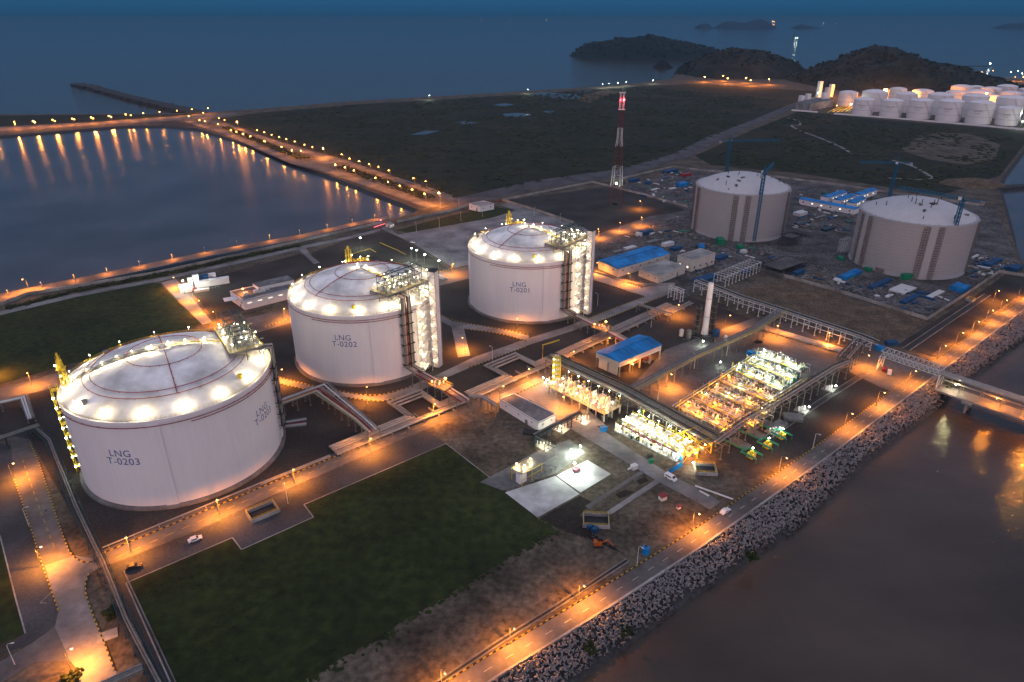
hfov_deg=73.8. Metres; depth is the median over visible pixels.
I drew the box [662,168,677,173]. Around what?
container
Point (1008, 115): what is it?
oil tank
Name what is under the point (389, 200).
lagoon slope
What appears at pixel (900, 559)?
sea
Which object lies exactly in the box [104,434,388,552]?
kerb
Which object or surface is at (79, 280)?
embankment road
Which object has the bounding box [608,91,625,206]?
lattice tower
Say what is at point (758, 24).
island
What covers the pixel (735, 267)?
pipe rack
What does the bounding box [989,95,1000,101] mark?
oil tank
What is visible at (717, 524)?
lane marking
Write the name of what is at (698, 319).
dark column
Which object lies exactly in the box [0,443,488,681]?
lawn edging
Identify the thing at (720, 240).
container
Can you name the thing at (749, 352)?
container
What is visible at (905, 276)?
container
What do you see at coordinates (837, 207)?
prefab block
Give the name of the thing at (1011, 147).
scrubland
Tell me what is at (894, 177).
tower crane
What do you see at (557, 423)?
pipe rack
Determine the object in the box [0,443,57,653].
gravel strip
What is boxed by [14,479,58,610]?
kerb
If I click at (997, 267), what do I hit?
timber scraps
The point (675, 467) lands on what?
hoarding
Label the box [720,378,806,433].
header pipes
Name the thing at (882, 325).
work ground
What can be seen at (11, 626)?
lawn
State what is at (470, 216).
lawn
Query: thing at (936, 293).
material stack
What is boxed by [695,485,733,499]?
loose pipe
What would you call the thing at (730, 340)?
pipe rack
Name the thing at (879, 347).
container
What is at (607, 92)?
sand flat
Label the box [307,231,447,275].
yard
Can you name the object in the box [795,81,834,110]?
works building
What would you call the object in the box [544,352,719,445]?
pipe rack
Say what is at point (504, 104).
marsh pool
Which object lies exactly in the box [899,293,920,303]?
material stack
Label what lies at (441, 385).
service deck
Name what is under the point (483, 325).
kerb
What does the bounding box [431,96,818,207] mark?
road
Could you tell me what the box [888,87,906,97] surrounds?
oil tank
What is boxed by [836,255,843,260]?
container
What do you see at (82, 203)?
lagoon water
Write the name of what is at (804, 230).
scaffold
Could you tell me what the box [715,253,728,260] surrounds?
container
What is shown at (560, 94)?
marsh pool
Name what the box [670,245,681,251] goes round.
container
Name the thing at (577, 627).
sea wall
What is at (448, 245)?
concrete yard
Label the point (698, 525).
kerb
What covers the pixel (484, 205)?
gatehouse
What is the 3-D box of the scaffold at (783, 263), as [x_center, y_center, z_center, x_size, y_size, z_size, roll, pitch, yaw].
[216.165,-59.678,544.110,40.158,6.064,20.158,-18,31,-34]
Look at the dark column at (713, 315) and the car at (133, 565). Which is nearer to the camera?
the car at (133, 565)
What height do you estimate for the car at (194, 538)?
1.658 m
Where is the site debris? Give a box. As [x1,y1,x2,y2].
[607,215,948,313]
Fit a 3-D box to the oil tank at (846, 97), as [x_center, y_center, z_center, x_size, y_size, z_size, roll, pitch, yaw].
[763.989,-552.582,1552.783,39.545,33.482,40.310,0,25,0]
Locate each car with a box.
[125,562,141,570]
[187,535,202,543]
[719,507,730,514]
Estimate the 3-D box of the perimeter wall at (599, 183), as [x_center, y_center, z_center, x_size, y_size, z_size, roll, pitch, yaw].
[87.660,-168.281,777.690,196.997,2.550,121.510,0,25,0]
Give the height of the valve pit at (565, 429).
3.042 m
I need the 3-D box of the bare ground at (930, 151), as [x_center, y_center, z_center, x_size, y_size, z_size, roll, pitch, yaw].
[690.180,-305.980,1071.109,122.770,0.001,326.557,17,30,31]
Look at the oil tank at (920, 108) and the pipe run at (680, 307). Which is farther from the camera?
the oil tank at (920, 108)
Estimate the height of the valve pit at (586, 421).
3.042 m
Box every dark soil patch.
[541,496,622,553]
[615,490,632,497]
[636,477,648,483]
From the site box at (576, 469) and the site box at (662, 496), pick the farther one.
the site box at (576, 469)
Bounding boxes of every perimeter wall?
[0,221,382,305]
[397,204,468,222]
[502,181,687,207]
[503,199,573,223]
[593,271,674,285]
[615,165,979,205]
[756,267,1023,319]
[834,113,1023,129]
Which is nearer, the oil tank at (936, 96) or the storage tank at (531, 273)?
the storage tank at (531, 273)
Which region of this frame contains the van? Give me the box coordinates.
[664,471,676,481]
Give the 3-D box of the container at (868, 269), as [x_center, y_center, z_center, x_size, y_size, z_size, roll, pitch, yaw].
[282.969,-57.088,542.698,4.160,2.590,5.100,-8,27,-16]
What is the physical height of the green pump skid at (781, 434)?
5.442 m
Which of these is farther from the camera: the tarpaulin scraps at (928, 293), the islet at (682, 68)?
the islet at (682, 68)
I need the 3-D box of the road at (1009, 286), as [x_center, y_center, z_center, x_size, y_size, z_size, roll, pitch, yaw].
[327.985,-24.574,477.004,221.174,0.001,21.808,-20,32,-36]
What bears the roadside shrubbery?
on the ground at (486, 442)
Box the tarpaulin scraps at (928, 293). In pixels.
[629,172,1010,310]
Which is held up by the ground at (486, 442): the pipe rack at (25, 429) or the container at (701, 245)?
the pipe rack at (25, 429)
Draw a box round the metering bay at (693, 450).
[668,426,712,462]
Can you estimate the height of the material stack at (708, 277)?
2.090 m
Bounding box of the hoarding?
[669,451,682,472]
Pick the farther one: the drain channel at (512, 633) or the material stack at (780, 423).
the material stack at (780, 423)
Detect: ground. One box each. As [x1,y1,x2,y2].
[0,74,1023,681]
[741,272,925,347]
[900,132,999,164]
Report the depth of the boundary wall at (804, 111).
1460.87 m
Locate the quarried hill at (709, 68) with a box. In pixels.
[687,48,803,78]
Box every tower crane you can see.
[719,135,779,171]
[753,161,773,240]
[859,157,912,196]
[898,186,984,224]
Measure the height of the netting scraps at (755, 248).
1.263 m
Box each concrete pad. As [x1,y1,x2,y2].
[481,440,583,489]
[505,476,578,516]
[557,460,609,491]
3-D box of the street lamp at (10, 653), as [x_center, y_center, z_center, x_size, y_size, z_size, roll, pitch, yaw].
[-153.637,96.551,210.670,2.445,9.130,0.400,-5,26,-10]
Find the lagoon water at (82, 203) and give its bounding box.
[0,127,413,293]
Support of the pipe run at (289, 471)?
on the gravel yard at (319, 433)
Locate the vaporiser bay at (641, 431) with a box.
[614,409,697,461]
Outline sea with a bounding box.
[0,19,1023,681]
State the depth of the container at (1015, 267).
542.46 m
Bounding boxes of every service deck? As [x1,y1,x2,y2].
[429,378,452,390]
[591,321,611,331]
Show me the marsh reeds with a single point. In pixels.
(778, 165)
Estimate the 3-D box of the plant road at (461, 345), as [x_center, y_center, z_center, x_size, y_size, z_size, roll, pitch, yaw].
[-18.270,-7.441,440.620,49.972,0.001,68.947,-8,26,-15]
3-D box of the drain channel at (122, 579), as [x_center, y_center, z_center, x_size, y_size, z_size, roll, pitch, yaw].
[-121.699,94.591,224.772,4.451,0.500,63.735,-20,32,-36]
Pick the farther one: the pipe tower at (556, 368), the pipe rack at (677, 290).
the pipe rack at (677, 290)
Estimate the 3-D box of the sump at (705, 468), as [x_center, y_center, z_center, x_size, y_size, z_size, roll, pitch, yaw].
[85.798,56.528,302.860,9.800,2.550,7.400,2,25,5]
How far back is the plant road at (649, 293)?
425.62 m
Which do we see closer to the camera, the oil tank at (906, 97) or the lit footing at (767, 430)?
the lit footing at (767, 430)
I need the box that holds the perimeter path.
[0,229,380,314]
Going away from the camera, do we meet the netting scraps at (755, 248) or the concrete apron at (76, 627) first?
the concrete apron at (76, 627)
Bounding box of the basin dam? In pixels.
[997,184,1023,190]
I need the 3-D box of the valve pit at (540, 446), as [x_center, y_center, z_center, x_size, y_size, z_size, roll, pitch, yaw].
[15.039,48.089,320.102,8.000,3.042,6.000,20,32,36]
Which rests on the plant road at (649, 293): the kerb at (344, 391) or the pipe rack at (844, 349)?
the kerb at (344, 391)
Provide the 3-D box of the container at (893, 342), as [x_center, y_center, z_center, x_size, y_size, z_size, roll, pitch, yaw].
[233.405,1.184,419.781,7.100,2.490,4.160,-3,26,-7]
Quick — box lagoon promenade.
[183,120,435,207]
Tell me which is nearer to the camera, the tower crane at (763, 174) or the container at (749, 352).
the container at (749, 352)
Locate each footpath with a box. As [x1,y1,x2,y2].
[586,470,643,507]
[607,478,661,513]
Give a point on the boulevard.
(440, 194)
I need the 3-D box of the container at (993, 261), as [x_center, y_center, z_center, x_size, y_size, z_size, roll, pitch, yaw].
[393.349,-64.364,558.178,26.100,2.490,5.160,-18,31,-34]
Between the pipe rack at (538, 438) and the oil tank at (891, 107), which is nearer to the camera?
the pipe rack at (538, 438)
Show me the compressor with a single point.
(646, 359)
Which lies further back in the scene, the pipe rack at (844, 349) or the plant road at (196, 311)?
the plant road at (196, 311)
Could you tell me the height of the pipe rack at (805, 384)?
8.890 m
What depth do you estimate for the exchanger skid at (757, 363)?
384.71 m
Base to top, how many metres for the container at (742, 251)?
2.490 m
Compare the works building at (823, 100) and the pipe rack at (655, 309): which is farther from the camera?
the works building at (823, 100)
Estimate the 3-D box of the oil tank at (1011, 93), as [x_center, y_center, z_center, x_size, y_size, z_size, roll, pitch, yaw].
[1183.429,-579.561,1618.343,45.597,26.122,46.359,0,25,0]
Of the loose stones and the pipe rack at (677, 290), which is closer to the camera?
the loose stones
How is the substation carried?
on the construction yard at (819, 248)
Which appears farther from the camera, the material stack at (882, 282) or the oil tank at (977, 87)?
the oil tank at (977, 87)
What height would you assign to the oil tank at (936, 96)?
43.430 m
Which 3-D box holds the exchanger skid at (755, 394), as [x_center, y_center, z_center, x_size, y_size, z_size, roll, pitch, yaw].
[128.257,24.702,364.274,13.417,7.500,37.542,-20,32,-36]
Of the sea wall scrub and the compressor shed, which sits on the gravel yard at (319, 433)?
the compressor shed
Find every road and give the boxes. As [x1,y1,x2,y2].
[0,112,236,130]
[0,216,388,301]
[0,265,468,399]
[0,436,106,681]
[95,365,551,563]
[162,279,211,324]
[278,270,677,400]
[300,248,319,263]
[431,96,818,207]
[440,315,528,356]
[448,298,1023,681]
[500,377,718,508]
[595,211,689,242]
[845,347,936,398]
[899,273,1023,355]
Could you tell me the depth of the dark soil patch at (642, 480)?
296.92 m
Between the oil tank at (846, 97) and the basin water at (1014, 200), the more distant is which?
the oil tank at (846, 97)
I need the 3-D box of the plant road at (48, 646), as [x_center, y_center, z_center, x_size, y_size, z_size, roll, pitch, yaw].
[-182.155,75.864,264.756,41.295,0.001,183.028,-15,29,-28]
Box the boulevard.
[202,118,457,198]
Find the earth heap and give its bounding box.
[939,178,1006,188]
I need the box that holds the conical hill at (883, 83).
[785,45,1023,93]
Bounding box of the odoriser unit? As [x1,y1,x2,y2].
[178,272,229,294]
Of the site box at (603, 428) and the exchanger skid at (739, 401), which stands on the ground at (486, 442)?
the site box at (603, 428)
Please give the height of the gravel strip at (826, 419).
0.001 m
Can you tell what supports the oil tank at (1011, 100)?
on the ground at (486, 442)
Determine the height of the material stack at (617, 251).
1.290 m
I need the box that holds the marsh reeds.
[235,87,1013,197]
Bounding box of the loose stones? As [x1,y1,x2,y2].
[345,493,708,673]
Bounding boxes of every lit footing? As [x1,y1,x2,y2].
[764,427,780,435]
[794,405,809,413]
[821,385,836,392]
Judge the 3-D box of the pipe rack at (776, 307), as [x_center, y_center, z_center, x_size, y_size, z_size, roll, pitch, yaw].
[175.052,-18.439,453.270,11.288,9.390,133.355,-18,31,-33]
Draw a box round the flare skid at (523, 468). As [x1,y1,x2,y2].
[511,455,559,485]
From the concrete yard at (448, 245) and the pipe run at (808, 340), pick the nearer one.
the pipe run at (808, 340)
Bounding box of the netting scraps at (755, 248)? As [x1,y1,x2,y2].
[648,181,995,277]
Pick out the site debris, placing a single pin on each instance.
(823, 270)
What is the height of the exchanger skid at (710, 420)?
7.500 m
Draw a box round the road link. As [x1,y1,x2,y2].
[301,158,343,166]
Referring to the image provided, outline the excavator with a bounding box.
[593,537,615,548]
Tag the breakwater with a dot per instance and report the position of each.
(172, 107)
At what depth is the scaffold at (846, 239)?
582.04 m
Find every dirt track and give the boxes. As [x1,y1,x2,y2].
[790,119,852,153]
[887,160,932,179]
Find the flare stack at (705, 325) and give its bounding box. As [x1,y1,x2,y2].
[701,282,713,334]
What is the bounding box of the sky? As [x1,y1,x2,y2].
[0,0,1023,18]
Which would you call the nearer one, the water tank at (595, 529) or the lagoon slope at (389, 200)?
the water tank at (595, 529)
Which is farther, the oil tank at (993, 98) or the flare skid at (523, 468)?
the oil tank at (993, 98)
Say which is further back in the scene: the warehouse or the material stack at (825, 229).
the material stack at (825, 229)
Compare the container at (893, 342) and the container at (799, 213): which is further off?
the container at (799, 213)
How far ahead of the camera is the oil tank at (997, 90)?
1688.90 m
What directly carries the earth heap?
on the scrubland
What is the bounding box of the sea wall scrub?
[58,202,958,681]
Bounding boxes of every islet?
[654,60,672,67]
[674,64,688,74]
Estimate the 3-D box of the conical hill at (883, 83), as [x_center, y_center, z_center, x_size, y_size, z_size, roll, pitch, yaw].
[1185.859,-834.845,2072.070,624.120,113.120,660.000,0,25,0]
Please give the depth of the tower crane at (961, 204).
505.97 m
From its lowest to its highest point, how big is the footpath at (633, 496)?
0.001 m
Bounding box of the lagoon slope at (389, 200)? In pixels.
[0,125,417,211]
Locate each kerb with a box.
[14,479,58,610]
[30,443,92,562]
[84,573,114,670]
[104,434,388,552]
[279,377,412,394]
[280,383,400,400]
[342,161,432,193]
[440,314,527,334]
[445,297,1023,681]
[467,347,523,367]
[468,329,527,341]
[516,377,551,393]
[590,296,644,317]
[590,296,660,324]
[594,280,637,294]
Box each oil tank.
[837,90,857,106]
[851,97,875,114]
[861,89,887,111]
[879,98,904,116]
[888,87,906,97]
[895,92,917,112]
[906,98,934,118]
[912,89,933,97]
[927,92,954,114]
[934,98,965,121]
[946,90,966,99]
[950,84,973,90]
[961,93,990,117]
[964,100,995,124]
[965,89,993,94]
[971,85,982,88]
[981,86,1002,94]
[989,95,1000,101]
[992,95,1023,119]
[994,105,1022,125]
[997,84,1018,91]
[1000,91,1023,95]
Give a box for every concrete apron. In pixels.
[45,556,115,681]
[541,384,604,426]
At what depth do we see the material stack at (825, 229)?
645.03 m
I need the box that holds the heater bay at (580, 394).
[548,371,621,421]
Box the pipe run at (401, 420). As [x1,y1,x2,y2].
[329,389,468,456]
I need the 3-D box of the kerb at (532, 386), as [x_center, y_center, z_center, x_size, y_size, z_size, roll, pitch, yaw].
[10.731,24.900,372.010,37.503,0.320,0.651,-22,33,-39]
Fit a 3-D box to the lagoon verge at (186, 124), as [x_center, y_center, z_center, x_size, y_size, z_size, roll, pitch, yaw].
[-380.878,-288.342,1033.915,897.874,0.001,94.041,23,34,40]
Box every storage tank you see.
[49,309,306,510]
[287,246,443,386]
[467,210,595,323]
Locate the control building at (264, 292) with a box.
[223,276,293,309]
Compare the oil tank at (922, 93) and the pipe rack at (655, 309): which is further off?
the oil tank at (922, 93)
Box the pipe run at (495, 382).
[464,352,551,399]
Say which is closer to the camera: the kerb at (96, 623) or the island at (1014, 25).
the kerb at (96, 623)
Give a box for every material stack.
[522,428,538,436]
[612,249,622,253]
[623,245,636,249]
[645,239,659,243]
[692,273,716,282]
[739,268,752,274]
[768,419,787,431]
[782,412,803,422]
[813,214,826,219]
[821,226,834,231]
[868,277,892,289]
[889,283,916,294]
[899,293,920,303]
[927,290,944,297]
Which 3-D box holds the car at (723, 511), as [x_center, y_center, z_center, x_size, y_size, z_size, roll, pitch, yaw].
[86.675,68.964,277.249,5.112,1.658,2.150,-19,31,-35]
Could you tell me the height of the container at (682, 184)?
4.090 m
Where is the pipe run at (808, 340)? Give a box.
[756,324,842,351]
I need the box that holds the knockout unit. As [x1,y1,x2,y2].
[679,328,727,344]
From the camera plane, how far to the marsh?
1218.88 m
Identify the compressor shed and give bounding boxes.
[596,334,661,376]
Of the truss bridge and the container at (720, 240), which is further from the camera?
the container at (720, 240)
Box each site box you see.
[572,466,579,473]
[600,425,607,431]
[630,463,637,470]
[658,492,667,501]
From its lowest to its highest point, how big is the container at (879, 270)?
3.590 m
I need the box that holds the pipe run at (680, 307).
[663,301,692,316]
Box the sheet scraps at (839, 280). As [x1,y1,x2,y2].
[626,172,1008,300]
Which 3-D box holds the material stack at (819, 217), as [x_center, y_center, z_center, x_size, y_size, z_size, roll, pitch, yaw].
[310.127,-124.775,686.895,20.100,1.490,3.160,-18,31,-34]
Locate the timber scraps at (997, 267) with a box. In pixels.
[617,171,1017,303]
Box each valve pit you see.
[535,441,553,451]
[552,423,569,433]
[573,415,592,425]
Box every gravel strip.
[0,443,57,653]
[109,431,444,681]
[715,371,887,478]
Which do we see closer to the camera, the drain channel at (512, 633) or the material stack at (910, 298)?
the drain channel at (512, 633)
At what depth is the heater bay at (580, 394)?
351.53 m
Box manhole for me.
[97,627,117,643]
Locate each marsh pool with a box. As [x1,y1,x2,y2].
[411,131,436,134]
[494,103,512,105]
[503,113,530,116]
[529,92,579,98]
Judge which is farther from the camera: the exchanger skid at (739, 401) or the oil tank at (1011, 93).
the oil tank at (1011, 93)
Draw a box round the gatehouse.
[469,201,493,211]
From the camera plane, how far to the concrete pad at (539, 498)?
288.04 m
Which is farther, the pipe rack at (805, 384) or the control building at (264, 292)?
the control building at (264, 292)
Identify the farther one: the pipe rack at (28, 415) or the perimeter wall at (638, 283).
the perimeter wall at (638, 283)
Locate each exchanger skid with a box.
[678,399,739,436]
[692,390,767,429]
[707,381,775,418]
[719,373,788,408]
[731,362,791,392]
[745,355,800,383]
[756,347,809,373]
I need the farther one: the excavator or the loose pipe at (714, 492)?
the loose pipe at (714, 492)
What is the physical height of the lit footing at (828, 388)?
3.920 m
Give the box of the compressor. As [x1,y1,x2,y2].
[642,355,652,362]
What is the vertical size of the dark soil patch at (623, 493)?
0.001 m
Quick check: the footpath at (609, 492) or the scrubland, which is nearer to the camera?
the footpath at (609, 492)
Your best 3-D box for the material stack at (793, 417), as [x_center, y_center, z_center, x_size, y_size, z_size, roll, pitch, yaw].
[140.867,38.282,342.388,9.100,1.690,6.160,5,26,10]
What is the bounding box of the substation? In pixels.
[677,248,715,271]
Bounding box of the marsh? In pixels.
[217,84,821,196]
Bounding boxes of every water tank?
[586,523,593,530]
[591,526,598,533]
[642,545,649,555]
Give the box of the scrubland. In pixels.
[696,111,1023,194]
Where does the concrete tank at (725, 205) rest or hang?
on the construction yard at (819, 248)
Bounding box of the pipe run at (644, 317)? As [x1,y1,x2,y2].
[550,302,676,357]
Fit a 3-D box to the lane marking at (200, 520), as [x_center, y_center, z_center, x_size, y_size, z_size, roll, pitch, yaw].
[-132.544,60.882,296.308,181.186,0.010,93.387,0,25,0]
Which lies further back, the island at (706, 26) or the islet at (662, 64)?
the island at (706, 26)
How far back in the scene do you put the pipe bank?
1491.05 m
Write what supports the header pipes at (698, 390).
on the gravel yard at (319, 433)
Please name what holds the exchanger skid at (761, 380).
on the concrete yard at (816, 358)
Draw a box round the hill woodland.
[572,33,1023,90]
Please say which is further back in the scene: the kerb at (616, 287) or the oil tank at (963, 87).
the oil tank at (963, 87)
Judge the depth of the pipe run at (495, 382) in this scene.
382.71 m
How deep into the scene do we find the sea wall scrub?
222.06 m
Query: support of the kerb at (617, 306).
on the plant road at (649, 293)
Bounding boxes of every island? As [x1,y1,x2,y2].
[694,23,713,28]
[714,19,776,28]
[791,24,821,28]
[993,22,1023,27]
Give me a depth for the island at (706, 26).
13390.71 m
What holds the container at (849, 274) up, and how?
on the construction yard at (819, 248)
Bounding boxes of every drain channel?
[111,571,175,681]
[435,558,628,681]
[766,370,870,439]
[902,293,990,350]
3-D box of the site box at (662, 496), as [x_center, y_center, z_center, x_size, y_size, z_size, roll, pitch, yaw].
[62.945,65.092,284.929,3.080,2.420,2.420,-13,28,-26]
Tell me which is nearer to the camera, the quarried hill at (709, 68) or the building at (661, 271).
the building at (661, 271)
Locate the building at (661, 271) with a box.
[638,260,685,282]
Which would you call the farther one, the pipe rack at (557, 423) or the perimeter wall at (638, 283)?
the perimeter wall at (638, 283)
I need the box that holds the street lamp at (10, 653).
[6,642,14,664]
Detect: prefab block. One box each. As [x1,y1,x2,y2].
[799,197,858,214]
[820,190,846,201]
[832,193,856,203]
[846,196,865,206]
[853,188,877,197]
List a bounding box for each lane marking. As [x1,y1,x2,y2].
[22,424,425,557]
[468,309,1015,681]
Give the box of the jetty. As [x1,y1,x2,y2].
[934,371,1023,421]
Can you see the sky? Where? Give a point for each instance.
(9, 9)
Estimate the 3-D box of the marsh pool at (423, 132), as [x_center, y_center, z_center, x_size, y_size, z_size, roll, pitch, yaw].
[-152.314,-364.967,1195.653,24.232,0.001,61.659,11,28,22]
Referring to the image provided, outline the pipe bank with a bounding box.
[827,103,852,112]
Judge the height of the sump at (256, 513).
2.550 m
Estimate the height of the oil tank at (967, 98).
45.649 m
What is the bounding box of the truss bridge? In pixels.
[876,347,945,387]
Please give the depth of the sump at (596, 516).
273.61 m
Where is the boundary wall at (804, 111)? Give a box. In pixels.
[791,109,817,112]
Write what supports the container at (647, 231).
on the construction yard at (819, 248)
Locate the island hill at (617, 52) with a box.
[569,34,716,58]
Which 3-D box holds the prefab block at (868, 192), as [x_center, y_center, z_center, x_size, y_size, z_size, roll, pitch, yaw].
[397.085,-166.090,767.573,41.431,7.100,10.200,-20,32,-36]
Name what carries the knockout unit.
on the gravel yard at (319, 433)
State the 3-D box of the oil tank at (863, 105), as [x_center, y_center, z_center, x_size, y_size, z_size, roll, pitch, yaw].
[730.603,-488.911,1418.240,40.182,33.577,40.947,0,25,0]
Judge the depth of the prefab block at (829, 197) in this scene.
749.23 m
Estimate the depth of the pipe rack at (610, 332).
431.96 m
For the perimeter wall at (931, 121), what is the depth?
1316.76 m
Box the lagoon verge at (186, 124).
[136,121,425,208]
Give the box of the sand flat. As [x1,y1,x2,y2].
[575,89,618,102]
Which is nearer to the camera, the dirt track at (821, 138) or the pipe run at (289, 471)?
the pipe run at (289, 471)
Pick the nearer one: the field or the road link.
the field
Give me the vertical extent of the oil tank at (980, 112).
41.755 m
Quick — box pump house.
[500,393,555,429]
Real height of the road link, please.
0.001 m
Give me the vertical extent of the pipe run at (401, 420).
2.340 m
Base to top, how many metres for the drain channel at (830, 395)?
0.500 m
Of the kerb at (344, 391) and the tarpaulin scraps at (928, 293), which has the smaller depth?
the kerb at (344, 391)
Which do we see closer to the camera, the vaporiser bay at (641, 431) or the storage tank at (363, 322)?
the vaporiser bay at (641, 431)
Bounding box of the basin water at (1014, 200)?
[1003,156,1023,260]
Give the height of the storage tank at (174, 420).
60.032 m
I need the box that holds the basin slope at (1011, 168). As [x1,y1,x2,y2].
[999,150,1023,261]
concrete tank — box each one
[690,170,792,241]
[848,192,981,279]
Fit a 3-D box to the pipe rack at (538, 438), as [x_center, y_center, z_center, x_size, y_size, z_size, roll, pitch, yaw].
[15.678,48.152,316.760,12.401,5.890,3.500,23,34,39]
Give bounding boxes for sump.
[245,499,279,523]
[582,511,609,528]
[693,461,717,475]
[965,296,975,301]
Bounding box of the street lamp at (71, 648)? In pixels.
[64,647,73,669]
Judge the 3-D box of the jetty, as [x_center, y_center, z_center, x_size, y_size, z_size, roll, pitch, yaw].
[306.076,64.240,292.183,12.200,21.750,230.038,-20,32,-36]
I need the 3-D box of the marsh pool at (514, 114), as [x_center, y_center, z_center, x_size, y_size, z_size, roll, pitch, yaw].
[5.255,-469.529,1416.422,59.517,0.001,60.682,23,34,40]
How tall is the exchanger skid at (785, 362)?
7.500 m
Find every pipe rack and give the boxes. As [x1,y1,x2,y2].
[0,394,36,423]
[0,423,39,448]
[31,426,166,681]
[100,663,143,681]
[279,382,381,444]
[412,370,469,411]
[468,393,499,417]
[533,410,581,443]
[533,434,557,451]
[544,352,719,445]
[567,313,627,343]
[622,310,785,405]
[636,303,673,321]
[667,285,684,301]
[692,279,879,352]
[705,358,855,459]
[713,259,760,286]
[835,337,867,373]
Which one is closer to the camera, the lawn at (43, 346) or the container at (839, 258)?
the lawn at (43, 346)
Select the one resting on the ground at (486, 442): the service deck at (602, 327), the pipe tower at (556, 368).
the pipe tower at (556, 368)
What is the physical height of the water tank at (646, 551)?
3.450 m
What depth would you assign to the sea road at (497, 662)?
264.27 m
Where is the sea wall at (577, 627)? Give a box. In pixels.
[486,309,1023,681]
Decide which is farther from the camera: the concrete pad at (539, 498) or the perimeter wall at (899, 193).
the perimeter wall at (899, 193)
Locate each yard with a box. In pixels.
[0,279,846,552]
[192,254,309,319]
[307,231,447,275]
[347,243,447,279]
[381,203,587,267]
[547,316,849,444]
[594,167,1018,319]
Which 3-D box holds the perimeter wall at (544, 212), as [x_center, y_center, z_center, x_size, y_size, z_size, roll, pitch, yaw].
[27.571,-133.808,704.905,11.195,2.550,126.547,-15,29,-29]
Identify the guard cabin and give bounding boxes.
[385,222,393,227]
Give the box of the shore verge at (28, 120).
[0,112,211,126]
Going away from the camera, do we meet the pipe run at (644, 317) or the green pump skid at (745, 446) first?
the green pump skid at (745, 446)
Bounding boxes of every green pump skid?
[723,437,762,462]
[738,428,778,452]
[757,419,792,442]
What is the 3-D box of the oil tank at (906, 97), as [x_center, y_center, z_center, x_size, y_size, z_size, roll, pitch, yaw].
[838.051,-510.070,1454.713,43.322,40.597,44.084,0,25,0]
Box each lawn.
[0,283,200,384]
[0,541,23,643]
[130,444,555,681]
[397,207,512,232]
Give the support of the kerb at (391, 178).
on the boulevard
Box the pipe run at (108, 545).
[102,483,259,547]
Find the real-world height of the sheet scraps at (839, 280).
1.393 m
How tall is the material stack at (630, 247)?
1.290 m
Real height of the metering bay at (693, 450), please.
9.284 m
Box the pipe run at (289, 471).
[260,454,330,484]
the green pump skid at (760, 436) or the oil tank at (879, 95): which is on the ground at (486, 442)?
the oil tank at (879, 95)
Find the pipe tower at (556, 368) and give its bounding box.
[542,339,560,387]
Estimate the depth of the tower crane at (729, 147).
852.02 m
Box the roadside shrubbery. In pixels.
[5,126,435,309]
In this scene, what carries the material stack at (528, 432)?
on the ground at (486, 442)
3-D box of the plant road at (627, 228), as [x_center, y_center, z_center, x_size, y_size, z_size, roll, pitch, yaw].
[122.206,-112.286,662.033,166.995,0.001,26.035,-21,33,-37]
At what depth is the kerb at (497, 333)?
434.47 m
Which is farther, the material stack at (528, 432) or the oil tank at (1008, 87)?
the oil tank at (1008, 87)
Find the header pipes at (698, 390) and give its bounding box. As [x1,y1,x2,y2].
[672,352,759,407]
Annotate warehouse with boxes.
[598,245,669,276]
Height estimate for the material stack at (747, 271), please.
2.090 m
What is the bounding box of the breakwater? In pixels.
[70,83,206,112]
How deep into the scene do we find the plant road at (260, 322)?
444.94 m
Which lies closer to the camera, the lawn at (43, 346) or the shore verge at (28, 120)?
the lawn at (43, 346)
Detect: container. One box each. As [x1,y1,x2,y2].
[628,178,639,181]
[637,228,653,234]
[661,241,673,246]
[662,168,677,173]
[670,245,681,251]
[676,181,689,186]
[680,172,691,176]
[698,243,704,248]
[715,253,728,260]
[716,237,724,244]
[736,244,744,249]
[740,249,747,253]
[746,350,761,356]
[752,347,768,352]
[792,268,804,275]
[793,210,807,216]
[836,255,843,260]
[838,268,862,279]
[863,266,872,271]
[873,344,884,351]
[874,267,883,273]
[884,339,898,345]
[900,273,912,279]
[949,282,969,292]
[983,257,1002,266]
[1007,263,1023,271]
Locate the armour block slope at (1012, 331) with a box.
[494,311,1023,681]
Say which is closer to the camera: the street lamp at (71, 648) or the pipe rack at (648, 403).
the street lamp at (71, 648)
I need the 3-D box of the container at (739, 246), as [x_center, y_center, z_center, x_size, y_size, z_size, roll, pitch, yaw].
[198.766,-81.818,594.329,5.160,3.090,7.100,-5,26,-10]
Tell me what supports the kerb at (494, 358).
on the plant road at (649, 293)
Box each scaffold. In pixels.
[757,255,808,278]
[778,232,801,246]
[790,227,815,236]
[837,237,851,253]
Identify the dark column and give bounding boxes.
[694,304,702,335]
[709,298,717,333]
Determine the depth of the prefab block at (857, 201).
726.55 m
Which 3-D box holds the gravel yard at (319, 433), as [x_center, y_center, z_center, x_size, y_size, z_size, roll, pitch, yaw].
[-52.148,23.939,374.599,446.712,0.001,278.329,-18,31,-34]

